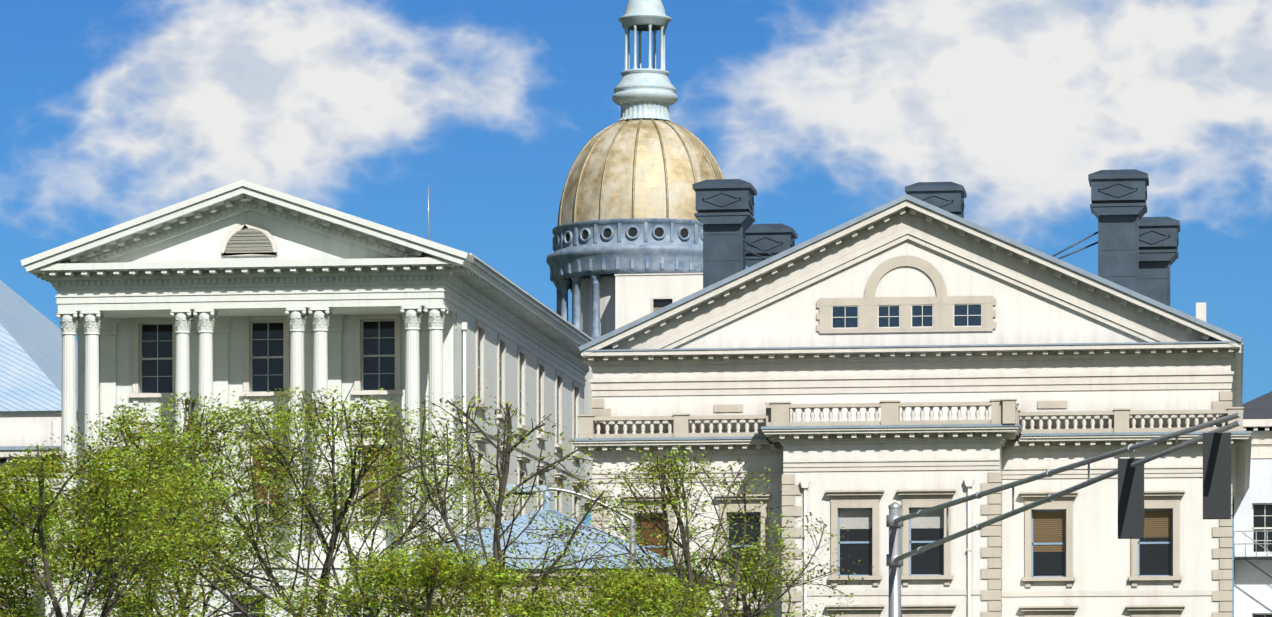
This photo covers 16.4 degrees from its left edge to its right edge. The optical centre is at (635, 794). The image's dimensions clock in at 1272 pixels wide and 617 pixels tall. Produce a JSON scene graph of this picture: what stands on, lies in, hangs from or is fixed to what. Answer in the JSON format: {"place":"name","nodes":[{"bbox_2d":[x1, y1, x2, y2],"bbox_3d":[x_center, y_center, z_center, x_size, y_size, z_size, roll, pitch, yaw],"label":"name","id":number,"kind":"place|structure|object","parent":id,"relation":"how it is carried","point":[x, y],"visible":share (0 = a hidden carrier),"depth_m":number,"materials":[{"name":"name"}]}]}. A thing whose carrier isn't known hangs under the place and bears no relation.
{"place":"outdoors","nodes":[
{"label":"outdoors","id":0,"kind":"place"},
{"bbox_2d":[0,280,77,616],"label":"building wing","id":1,"kind":"structure","parent":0,"point":[30,372],"depth_m":171.91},
{"bbox_2d":[20,179,592,616],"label":"building","id":2,"kind":"structure","parent":0,"point":[242,287],"depth_m":149.86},
{"bbox_2d":[546,0,723,510],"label":"domed building","id":3,"kind":"structure","parent":0,"point":[627,231],"depth_m":240.98,"materials":[{"name":"gold metal"}]},
{"bbox_2d":[0,0,1271,616],"label":"sky","id":4,"kind":"structure","parent":0,"point":[113,112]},
{"bbox_2d":[570,169,1251,616],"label":"building","id":5,"kind":"structure","parent":0,"point":[916,347],"depth_m":149.90,"materials":[{"name":"white stone"}]},
{"bbox_2d":[1234,391,1271,616],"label":"building wing","id":6,"kind":"structure","parent":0,"point":[1253,551],"depth_m":174.13,"materials":[{"name":"white paint"}]},
{"bbox_3d":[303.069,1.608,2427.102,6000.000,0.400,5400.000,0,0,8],"label":"ground","id":7,"kind":"structure","parent":0,"visible":0},
{"bbox_2d":[0,508,100,615],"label":"tree","id":8,"kind":"object","parent":7,"relation":"on","point":[39,592],"visible":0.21,"depth_m":112.42,"materials":[{"name":"green plant"}]},
{"bbox_2d":[0,480,220,616],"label":"tree","id":9,"kind":"object","parent":7,"relation":"on","point":[89,607],"visible":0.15,"depth_m":101.59,"materials":[{"name":"green plant"}]},
{"bbox_2d":[0,443,280,616],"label":"tree","id":10,"kind":"object","parent":7,"relation":"on","point":[99,521],"visible":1,"depth_m":92.74,"materials":[{"name":"green plant"}]},
{"bbox_2d":[3,390,387,616],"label":"tree","id":11,"kind":"object","parent":7,"relation":"on","point":[189,420],"visible":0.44,"depth_m":106.81,"materials":[{"name":"green plant"}]},
{"bbox_2d":[82,383,519,616],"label":"tall tree","id":12,"kind":"object","parent":7,"relation":"on","point":[355,484],"visible":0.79,"depth_m":100.56,"materials":[{"name":"green plant"}]},
{"bbox_2d":[256,538,569,616],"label":"tree","id":13,"kind":"object","parent":7,"relation":"on","point":[428,567],"visible":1,"depth_m":91.16,"materials":[{"name":"green plant"}]},
{"bbox_2d":[231,449,596,616],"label":"tree","id":14,"kind":"object","parent":7,"relation":"on","point":[340,483],"visible":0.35,"depth_m":113.05,"materials":[{"name":"green plant"}]},
{"bbox_2d":[345,387,660,616],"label":"bare tree","id":15,"kind":"object","parent":7,"relation":"on","point":[498,554],"visible":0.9,"depth_m":94.77,"materials":[{"name":"green plant"}]},
{"bbox_2d":[368,491,719,616],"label":"roof","id":16,"kind":"structure","parent":7,"relation":"on","point":[517,532],"depth_m":127.44,"materials":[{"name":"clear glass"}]},
{"bbox_2d":[506,484,635,578],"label":"street light","id":17,"kind":"object","parent":7,"relation":"on","point":[632,529],"visible":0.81,"depth_m":99.76,"materials":[{"name":"white metal"}]},
{"bbox_2d":[508,558,728,616],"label":"tree","id":18,"kind":"object","parent":7,"relation":"on","point":[627,592],"visible":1,"depth_m":90.33,"materials":[{"name":"green plant"}]},
{"bbox_2d":[543,445,873,616],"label":"sparse tree","id":19,"kind":"object","parent":7,"relation":"on","point":[661,467],"visible":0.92,"depth_m":100.35,"materials":[{"name":"green plant"}]},
{"bbox_2d":[648,535,843,616],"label":"tree","id":20,"kind":"object","parent":7,"relation":"on","point":[746,607],"visible":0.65,"depth_m":103.61,"materials":[{"name":"green plant"}]},
{"bbox_3d":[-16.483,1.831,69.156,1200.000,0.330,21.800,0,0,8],"label":"road","id":21,"kind":"structure","parent":0,"visible":0},
{"bbox_2d":[886,412,1242,616],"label":"signal mast arm","id":22,"kind":"object","parent":21,"relation":"on","point":[1216,473],"visible":1,"depth_m":61.13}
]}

